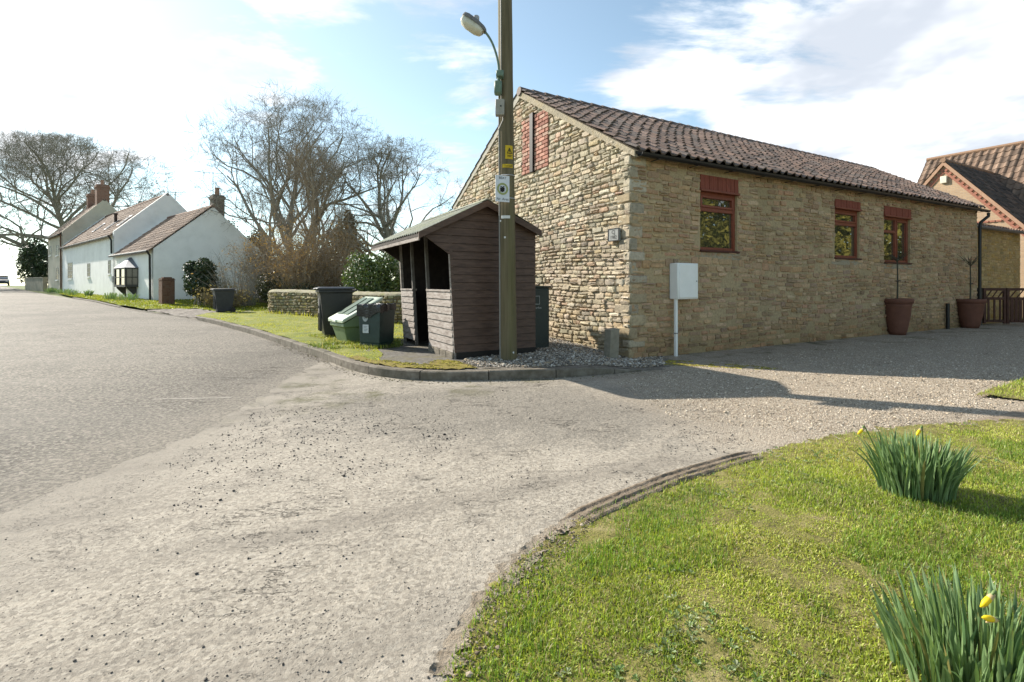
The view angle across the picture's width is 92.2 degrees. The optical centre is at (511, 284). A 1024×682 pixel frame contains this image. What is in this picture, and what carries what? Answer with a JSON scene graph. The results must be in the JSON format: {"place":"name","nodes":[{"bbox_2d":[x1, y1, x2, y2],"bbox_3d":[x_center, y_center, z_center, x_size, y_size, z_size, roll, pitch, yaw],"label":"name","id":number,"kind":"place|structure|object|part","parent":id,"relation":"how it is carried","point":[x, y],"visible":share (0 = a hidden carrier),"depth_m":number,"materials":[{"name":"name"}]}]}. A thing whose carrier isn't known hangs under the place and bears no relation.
{"place":"outdoors","nodes":[
{"label":"outdoors","id":0,"kind":"place"},
{"bbox_2d":[0,287,327,514],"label":"road","id":1,"kind":"structure","parent":0,"point":[83,383],"depth_m":6.33,"materials":[{"name":"grey asphalt"}]},
{"bbox_2d":[0,276,9,285],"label":"parked car","id":2,"kind":"object","parent":1,"relation":"on","point":[4,279],"visible":1,"depth_m":73.34,"materials":[{"name":"paint"}]},
{"bbox_2d":[151,397,230,399],"bbox_3d":[-3.504,1.247,5.388,0.829,0.001,0.058,0,0,-7],"label":"road marking","id":3,"kind":"object","parent":1,"relation":"on","point":[193,398],"visible":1,"depth_m":5.38,"materials":[{"name":"paint"}]},
{"bbox_2d":[270,343,640,383],"bbox_3d":[-1.955,1.235,7.673,7.620,0.028,2.273,0,0,26],"label":"gutter grit","id":4,"kind":"object","parent":1,"relation":"on","point":[422,380],"visible":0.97,"depth_m":6.58,"materials":[{"name":"grey gravel"}]},
{"bbox_2d":[59,292,268,311],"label":"cottage lawn","id":5,"kind":"structure","parent":0,"point":[177,305],"depth_m":21.77,"materials":[{"name":"green plant"}]},
{"bbox_2d":[54,288,71,292],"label":"daffodil clump","id":6,"kind":"object","parent":5,"relation":"on","point":[58,290],"visible":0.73,"depth_m":35.01,"materials":[{"name":"green plant"}]},
{"bbox_2d":[62,288,81,294],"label":"daffodil clump","id":7,"kind":"object","parent":5,"relation":"on","point":[70,293],"visible":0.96,"depth_m":31.36,"materials":[{"name":"green plant"}]},
{"bbox_2d":[83,290,93,295],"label":"daffodil clump","id":8,"kind":"object","parent":5,"relation":"on","point":[91,292],"visible":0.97,"depth_m":29.86,"materials":[{"name":"green plant"}]},
{"bbox_2d":[102,292,116,298],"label":"daffodil clump","id":9,"kind":"object","parent":5,"relation":"on","point":[110,296],"visible":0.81,"depth_m":25.16,"materials":[{"name":"green plant"}]},
{"bbox_2d":[112,292,139,299],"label":"daffodil clump","id":10,"kind":"object","parent":5,"relation":"on","point":[130,297],"visible":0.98,"depth_m":24.32,"materials":[{"name":"green plant"}]},
{"bbox_2d":[188,281,258,307],"bbox_3d":[-12.548,0.452,21.495,2.889,1.275,2.475,0,0,0],"label":"bare shrub","id":11,"kind":"object","parent":5,"relation":"on","point":[209,300],"visible":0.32,"depth_m":21.29,"materials":[{"name":"brown plant"}]},
{"bbox_2d":[188,245,275,305],"bbox_3d":[-12.440,-0.475,22.483,3.659,3.039,4.207,0,0,0],"label":"bare shrub","id":12,"kind":"object","parent":5,"relation":"on","point":[242,284],"visible":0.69,"depth_m":22.32,"materials":[{"name":"brown plant"}]},
{"bbox_2d":[221,198,319,302],"bbox_3d":[-12.018,-1.719,25.044,4.748,5.418,5.051,0,0,28],"label":"bare shrub","id":13,"kind":"object","parent":5,"relation":"on","point":[252,255],"visible":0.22,"depth_m":24.42,"materials":[{"name":"brown plant"}]},
{"bbox_2d":[235,202,357,289],"bbox_3d":[-9.677,-1.404,23.037,5.203,5.007,4.959,0,0,0],"label":"bare shrub","id":14,"kind":"object","parent":5,"relation":"on","point":[294,269],"visible":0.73,"depth_m":22.46,"materials":[{"name":"brown plant"}]},
{"bbox_2d":[143,308,246,317],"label":"farm track","id":15,"kind":"structure","parent":0,"point":[191,313],"depth_m":18.93,"materials":[{"name":"beige gravel"}]},
{"bbox_2d":[210,288,236,311],"bbox_3d":[-11.245,0.622,19.201,0.866,0.928,0.594,0,0,-40],"label":"wheelie bin","id":16,"kind":"object","parent":15,"relation":"on","point":[223,298],"visible":1,"depth_m":19.01,"materials":[{"name":"grey plastic"}]},
{"bbox_2d":[0,285,488,379],"bbox_3d":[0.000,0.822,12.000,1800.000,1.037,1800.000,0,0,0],"label":"ground","id":17,"kind":"structure","parent":0,"point":[22,287],"depth_m":32.19,"materials":[{"name":"grey asphalt"}]},
{"bbox_2d":[14,237,47,282],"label":"evergreen tree","id":18,"kind":"object","parent":17,"relation":"on","point":[30,261],"visible":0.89,"depth_m":51.55,"materials":[{"name":"green plant"}]},
{"bbox_2d":[24,277,47,290],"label":"roadside wall","id":19,"kind":"structure","parent":17,"relation":"on","point":[36,283],"depth_m":46.86,"materials":[{"name":"grey stone"}]},
{"bbox_2d":[43,287,56,292],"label":"daffodil clump","id":20,"kind":"object","parent":17,"relation":"on","point":[49,290],"visible":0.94,"depth_m":36.72,"materials":[{"name":"green plant"}]},
{"bbox_2d":[44,180,116,291],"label":"cream house","id":21,"kind":"structure","parent":17,"relation":"on","point":[98,207],"depth_m":42.12,"materials":[{"name":"paint"}]},
{"bbox_2d":[48,246,51,256],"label":"window","id":22,"kind":"structure","parent":21,"relation":"in","point":[50,247],"depth_m":43.83,"materials":[{"name":"white glass"}]},
{"bbox_2d":[55,245,58,256],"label":"window","id":23,"kind":"structure","parent":21,"relation":"in","point":[57,250],"depth_m":41.61,"materials":[{"name":"white glass"}]},
{"bbox_2d":[55,268,58,280],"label":"window","id":24,"kind":"structure","parent":21,"relation":"in","point":[57,269],"depth_m":41.61,"materials":[{"name":"white glass"}]},
{"bbox_2d":[0,124,185,268],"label":"bare tree","id":25,"kind":"object","parent":17,"relation":"on","point":[36,157],"visible":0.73,"depth_m":56.17,"materials":[{"name":"grey plant"}]},
{"bbox_2d":[58,171,263,299],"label":"white cottage","id":26,"kind":"structure","parent":17,"relation":"on","point":[141,248],"depth_m":27.62,"materials":[{"name":"paint"}]},
{"bbox_2d":[66,262,72,279],"bbox_3d":[-34.200,-1.020,38.118,2.013,1.328,0.120,0,0,40],"label":"window","id":27,"kind":"structure","parent":26,"relation":"in","point":[70,265],"depth_m":38.04,"materials":[{"name":"white glass"}]},
{"bbox_2d":[86,263,89,277],"bbox_3d":[-29.178,-0.947,33.946,1.021,1.016,0.120,0,0,40],"label":"window","id":28,"kind":"structure","parent":26,"relation":"in","point":[88,264],"depth_m":34.00,"materials":[{"name":"white glass"}]},
{"bbox_2d":[106,260,110,274],"bbox_3d":[-24.719,-1.026,30.240,0.835,0.935,0.120,0,0,40],"label":"window","id":29,"kind":"structure","parent":26,"relation":"in","point":[109,261],"depth_m":30.25,"materials":[{"name":"white glass"}]},
{"bbox_2d":[114,257,138,296],"bbox_3d":[-21.115,-0.379,26.895,2.711,2.198,0.580,0,0,40],"label":"oriel window","id":30,"kind":"structure","parent":26,"relation":"in","point":[125,273],"depth_m":26.31,"materials":[{"name":"white glass"}]},
{"bbox_2d":[158,277,174,303],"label":"brick pillar","id":31,"kind":"structure","parent":17,"relation":"on","point":[166,290],"depth_m":22.43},
{"bbox_2d":[182,257,220,304],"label":"evergreen bush","id":32,"kind":"object","parent":17,"relation":"on","point":[191,282],"visible":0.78,"depth_m":22.05,"materials":[{"name":"green plant"}]},
{"bbox_2d":[246,230,272,256],"bbox_3d":[-17.780,-1.513,33.950,2.868,4.667,2.767,0,0,0],"label":"conifer tree","id":33,"kind":"object","parent":17,"relation":"on","point":[247,236],"visible":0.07,"depth_m":33.69,"materials":[{"name":"green plant"}]},
{"bbox_2d":[205,135,314,265],"bbox_3d":[-16.042,-4.177,31.653,6.719,10.548,6.149,0,0,28],"label":"bare tree","id":34,"kind":"object","parent":17,"relation":"on","point":[251,207],"visible":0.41,"depth_m":31.25,"materials":[{"name":"brown plant"}]},
{"bbox_2d":[180,79,414,253],"bbox_3d":[-12.045,-5.430,29.212,12.644,13.170,11.753,0,0,0],"label":"bare tree","id":35,"kind":"object","parent":17,"relation":"on","point":[278,147],"visible":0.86,"depth_m":27.54,"materials":[{"name":"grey plant"}]},
{"bbox_2d":[264,138,350,270],"bbox_3d":[-10.928,-3.336,26.496,4.623,9.186,4.566,0,0,0],"label":"upright tree","id":36,"kind":"object","parent":17,"relation":"on","point":[313,184],"visible":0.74,"depth_m":25.91,"materials":[{"name":"brown plant"}]},
{"bbox_2d":[265,210,376,286],"bbox_3d":[-8.738,-1.257,24.070,5.866,4.720,4.834,0,0,0],"label":"bare shrub","id":37,"kind":"object","parent":17,"relation":"on","point":[338,276],"visible":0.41,"depth_m":23.42,"materials":[{"name":"brown plant"}]},
{"bbox_2d":[324,210,370,278],"bbox_3d":[-10.125,-1.817,30.112,3.162,5.502,3.056,0,0,20],"label":"beech bush","id":38,"kind":"object","parent":17,"relation":"on","point":[356,241],"visible":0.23,"depth_m":29.60,"materials":[{"name":"brown plant"}]},
{"bbox_2d":[72,298,662,380],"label":"kerb","id":39,"kind":"structure","parent":17,"relation":"on","point":[431,375],"depth_m":6.67,"materials":[{"name":"concrete"}]},
{"bbox_2d":[340,250,400,291],"bbox_3d":[-4.601,-0.184,17.161,2.799,2.948,1.865,0,0,-38],"label":"laurel bush","id":40,"kind":"object","parent":17,"relation":"on","point":[376,273],"visible":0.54,"depth_m":16.57,"materials":[{"name":"green plant"}]},
{"bbox_2d":[320,133,468,277],"bbox_3d":[-7.077,-4.051,30.577,9.778,10.629,9.017,0,0,13],"label":"bare tree","id":41,"kind":"object","parent":17,"relation":"on","point":[388,226],"visible":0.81,"depth_m":28.82,"materials":[{"name":"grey plant"}]},
{"bbox_2d":[452,86,990,358],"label":"stone barn","id":42,"kind":"structure","parent":17,"relation":"on","point":[779,245],"depth_m":10.05,"materials":[{"name":"stone"}]},
{"bbox_2d":[608,227,620,241],"bbox_3d":[1.750,-0.850,8.446,0.046,0.220,0.280,0,0,-29],"label":"date plaque","id":43,"kind":"object","parent":42,"relation":"attached to","point":[614,234],"visible":1,"depth_m":8.41,"materials":[{"name":"grey stone"}]},
{"bbox_2d":[696,174,739,259],"bbox_3d":[3.857,-1.236,9.276,1.239,1.550,0.170,0,0,-29],"label":"window","id":44,"kind":"structure","parent":42,"relation":"in","point":[717,194],"depth_m":9.31,"materials":[{"name":"brown glass"}]},
{"bbox_2d":[832,198,861,265],"bbox_3d":[7.720,-1.188,11.417,1.259,1.501,0.170,0,0,-29],"label":"window","id":45,"kind":"structure","parent":42,"relation":"in","point":[846,211],"depth_m":11.47,"materials":[{"name":"brown glass"}]},
{"bbox_2d":[881,206,912,269],"bbox_3d":[9.760,-1.167,12.548,1.545,1.564,0.170,0,0,-29],"label":"window","id":46,"kind":"structure","parent":42,"relation":"in","point":[896,219],"depth_m":12.58,"materials":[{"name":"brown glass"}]},
{"bbox_2d":[946,303,949,328],"bbox_3d":[12.161,0.915,13.750,0.090,0.770,0.090,0,0,0],"label":"black post","id":47,"kind":"object","parent":17,"relation":"on","point":[947,315],"visible":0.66,"depth_m":13.72,"materials":[{"name":"plastic"}]},
{"bbox_2d":[917,140,1023,296],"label":"brick house","id":48,"kind":"structure","parent":17,"relation":"on","point":[991,178],"depth_m":22.26,"materials":[{"name":"beige brick"}]},
{"bbox_2d":[977,223,1023,323],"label":"stone outhouse","id":49,"kind":"structure","parent":17,"relation":"on","point":[1001,257],"depth_m":17.10,"materials":[{"name":"stone"}]},
{"bbox_2d":[977,288,1023,324],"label":"garden gate","id":50,"kind":"structure","parent":17,"relation":"on","point":[1012,309],"depth_m":14.91,"materials":[{"name":"brown wood"}]},
{"bbox_2d":[196,311,402,364],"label":"verge","id":51,"kind":"structure","parent":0,"point":[254,322],"depth_m":12.98,"materials":[{"name":"green plant"}]},
{"bbox_2d":[254,251,353,302],"bbox_3d":[-9.974,-0.334,22.823,3.345,2.902,8.039,0,0,-42],"label":"ivy mound","id":52,"kind":"object","parent":51,"relation":"on","point":[263,293],"visible":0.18,"depth_m":22.23,"materials":[{"name":"green plant"}]},
{"bbox_2d":[264,310,402,323],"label":"grass","id":53,"kind":"structure","parent":51,"relation":"on","point":[295,313],"depth_m":17.16,"materials":[{"name":"green plant"}]},
{"bbox_2d":[267,289,402,322],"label":"garden wall","id":54,"kind":"structure","parent":51,"relation":"on","point":[300,302],"depth_m":16.84,"materials":[{"name":"stone"}]},
{"bbox_2d":[313,287,356,334],"bbox_3d":[-3.849,0.583,10.700,0.866,1.058,0.615,0,0,-28],"label":"wheelie bin","id":55,"kind":"object","parent":51,"relation":"on","point":[332,301],"visible":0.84,"depth_m":10.44,"materials":[{"name":"black plastic"}]},
{"bbox_2d":[301,331,406,348],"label":"grass","id":56,"kind":"structure","parent":51,"relation":"on","point":[396,343],"depth_m":8.97,"materials":[{"name":"green plant"}]},
{"bbox_2d":[328,296,382,341],"bbox_3d":[-3.133,0.700,9.839,0.855,0.894,0.780,0,0,-40],"label":"salt bin","id":57,"kind":"object","parent":51,"relation":"on","point":[344,323],"visible":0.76,"depth_m":9.56,"materials":[{"name":"green plastic"}]},
{"bbox_2d":[357,303,395,346],"bbox_3d":[-2.467,0.745,9.000,0.523,0.810,0.496,0,0,22],"label":"litter bin","id":58,"kind":"object","parent":51,"relation":"on","point":[376,324],"visible":0.94,"depth_m":8.81,"materials":[{"name":"green plastic"}]},
{"bbox_2d":[349,355,471,368],"bbox_3d":[-1.502,1.113,7.045,2.163,0.028,0.817,0,0,15],"label":"moss strip","id":59,"kind":"object","parent":51,"relation":"on","point":[358,357],"visible":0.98,"depth_m":6.86,"materials":[{"name":"green plant"}]},
{"bbox_2d":[342,339,553,369],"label":"pavement","id":60,"kind":"structure","parent":0,"point":[410,352],"depth_m":7.83,"materials":[{"name":"grey concrete"}]},
{"bbox_2d":[365,359,477,368],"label":"moss","id":61,"kind":"object","parent":60,"relation":"on","point":[424,364],"visible":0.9,"depth_m":6.90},
{"bbox_2d":[371,198,541,358],"bbox_3d":[-1.126,-0.072,8.802,2.095,2.506,2.920,0,0,-29],"label":"bus shelter","id":62,"kind":"object","parent":60,"relation":"on","point":[449,271],"visible":0.95,"depth_m":7.76,"materials":[{"name":"wood"}]},
{"bbox_2d":[0,322,1023,681],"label":"driveway","id":63,"kind":"structure","parent":0,"point":[50,542],"depth_m":2.82,"materials":[{"name":"grey gravel"}]},
{"bbox_2d":[5,384,732,681],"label":"loose chippings","id":64,"kind":"object","parent":63,"relation":"on","point":[203,646],"visible":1,"depth_m":2.62,"materials":[{"name":"grey gravel"}]},
{"bbox_2d":[16,388,751,662],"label":"loose chippings","id":65,"kind":"object","parent":63,"relation":"on","point":[343,475],"visible":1,"depth_m":3.82,"materials":[{"name":"grey gravel"}]},
{"bbox_2d":[429,518,576,677],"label":"bare soil","id":66,"kind":"structure","parent":63,"relation":"on","point":[453,639],"depth_m":1.96,"materials":[{"name":"brown soil"}]},
{"bbox_2d":[564,451,763,524],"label":"tyre rut","id":67,"kind":"structure","parent":63,"relation":"on","point":[696,470],"depth_m":3.02,"materials":[{"name":"brown soil"}]},
{"bbox_2d":[670,263,697,355],"bbox_3d":[3.021,0.450,8.642,0.511,1.639,0.208,0,0,-29],"label":"meter cabinet","id":68,"kind":"object","parent":63,"relation":"on","point":[683,280],"visible":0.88,"depth_m":8.53,"materials":[{"name":"grey metal"}]},
{"bbox_3d":[3.065,-0.056,8.563,0.462,0.577,0.026,0,0,-29],"label":"door","id":69,"kind":"part","parent":68,"relation":"part of","materials":[{"name":"white metal"}]},
{"bbox_2d":[662,360,777,369],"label":"moss","id":70,"kind":"object","parent":63,"relation":"on","point":[681,364],"visible":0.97,"depth_m":7.52,"materials":[{"name":"green plant"}]},
{"bbox_2d":[884,298,913,334],"bbox_3d":[9.538,0.797,12.200,0.663,0.896,0.663,0,0,0],"label":"plant pot","id":71,"kind":"object","parent":63,"relation":"on","point":[898,312],"visible":0.84,"depth_m":12.01,"materials":[{"name":"ceramic"}]},
{"bbox_2d":[884,248,916,298],"bbox_3d":[9.489,-0.197,12.148,0.525,1.449,0.603,0,0,-12],"label":"young tree","id":72,"kind":"object","parent":71,"relation":"in","point":[890,255],"visible":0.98,"depth_m":12.19,"materials":[{"name":"brown plant"}]},
{"bbox_2d":[956,299,986,327],"bbox_3d":[13.111,0.833,14.100,0.710,0.824,0.710,0,0,0],"label":"plant pot","id":73,"kind":"object","parent":63,"relation":"on","point":[970,312],"visible":0.94,"depth_m":13.90,"materials":[{"name":"ceramic"}]},
{"bbox_2d":[957,254,983,298],"bbox_3d":[13.015,-0.161,14.137,0.747,1.494,0.715,0,0,0],"label":"young tree","id":74,"kind":"object","parent":73,"relation":"on","point":[970,264],"visible":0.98,"depth_m":14.09,"materials":[{"name":"brown plant"}]},
{"bbox_2d":[0,0,1023,284],"label":"sky","id":75,"kind":"structure","parent":0,"point":[890,86],"materials":[{"name":"blue"}]},
{"bbox_2d":[462,337,681,368],"bbox_3d":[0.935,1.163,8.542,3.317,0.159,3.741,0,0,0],"label":"gravel","id":76,"kind":"structure","parent":0,"point":[584,353],"depth_m":7.55,"materials":[{"name":"grey gravel"}]},
{"bbox_2d":[494,0,516,360],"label":"utility pole","id":77,"kind":"object","parent":76,"relation":"on","point":[503,90],"visible":0.93,"depth_m":7.27,"materials":[{"name":"brown wood"}]},
{"bbox_2d":[461,12,503,79],"bbox_3d":[-0.433,-3.450,7.171,0.623,0.973,0.217,0,0,0],"label":"street lamp","id":78,"kind":"object","parent":77,"relation":"on","point":[473,25],"visible":1,"depth_m":7.12,"materials":[{"name":"grey metal"}]},
{"bbox_2d":[495,174,515,201],"bbox_3d":[-0.080,-1.410,7.265,0.137,0.418,0.426,0,0,41],"label":"watch sign","id":79,"kind":"object","parent":77,"relation":"attached to","point":[501,188],"visible":0.93,"depth_m":7.16,"materials":[{"name":"white metal"}]},
{"bbox_2d":[535,286,550,348],"bbox_3d":[0.284,0.604,8.890,0.660,1.155,0.600,0,0,-21],"label":"telecom cabinet","id":80,"kind":"object","parent":76,"relation":"on","point":[542,316],"visible":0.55,"depth_m":8.69,"materials":[{"name":"green metal"}]},
{"bbox_3d":[0.383,0.581,8.633,0.540,0.940,0.014,0,0,-21],"label":"door","id":81,"kind":"part","parent":80,"relation":"part of","materials":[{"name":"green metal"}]},
{"bbox_2d":[604,328,619,357],"bbox_3d":[1.625,0.975,8.057,0.226,0.511,0.180,0,0,-29],"label":"stone post","id":82,"kind":"object","parent":76,"relation":"on","point":[611,343],"visible":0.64,"depth_m":8.00,"materials":[{"name":"grey stone"}]},
{"bbox_2d":[441,418,1023,681],"bbox_3d":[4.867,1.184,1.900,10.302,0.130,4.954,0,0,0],"label":"lawn","id":83,"kind":"structure","parent":0,"point":[601,532],"depth_m":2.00,"materials":[{"name":"plant"}]},
{"bbox_2d":[453,511,599,677],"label":"soil crumbs","id":84,"kind":"object","parent":83,"relation":"on","point":[470,673],"visible":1,"depth_m":2.00,"materials":[{"name":"brown soil"}]},
{"bbox_2d":[512,422,1023,681],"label":"weeds","id":85,"kind":"object","parent":83,"relation":"on","point":[618,668],"visible":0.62,"depth_m":1.69,"materials":[{"name":"green plant"}]},
{"bbox_2d":[851,425,981,503],"bbox_3d":[2.251,0.983,2.804,0.663,0.434,0.496,0,0,0],"label":"daffodil clump","id":86,"kind":"object","parent":83,"relation":"on","point":[936,472],"visible":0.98,"depth_m":2.71,"materials":[{"name":"green plant"}]},
{"bbox_2d":[867,562,1023,681],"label":"daffodil clump","id":87,"kind":"object","parent":83,"relation":"on","point":[986,645],"visible":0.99,"depth_m":1.48,"materials":[{"name":"green plant"}]},
{"bbox_2d":[617,329,1023,435],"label":"loose gravel","id":88,"kind":"structure","parent":0,"point":[898,383],"depth_m":5.93,"materials":[{"name":"grey gravel"}]},
{"bbox_2d":[959,409,1023,426],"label":"footpath","id":89,"kind":"structure","parent":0,"point":[1018,414],"depth_m":4.39,"materials":[{"name":"grey gravel"}]},
{"bbox_2d":[976,380,1023,399],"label":"lawn corner","id":90,"kind":"object","parent":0,"point":[1003,395],"visible":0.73,"depth_m":5.10,"materials":[{"name":"plant"}]},
{"bbox_2d":[978,376,1023,398],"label":"grass","id":91,"kind":"structure","parent":0,"point":[1009,391],"depth_m":5.15,"materials":[{"name":"green plant"}]}
]}

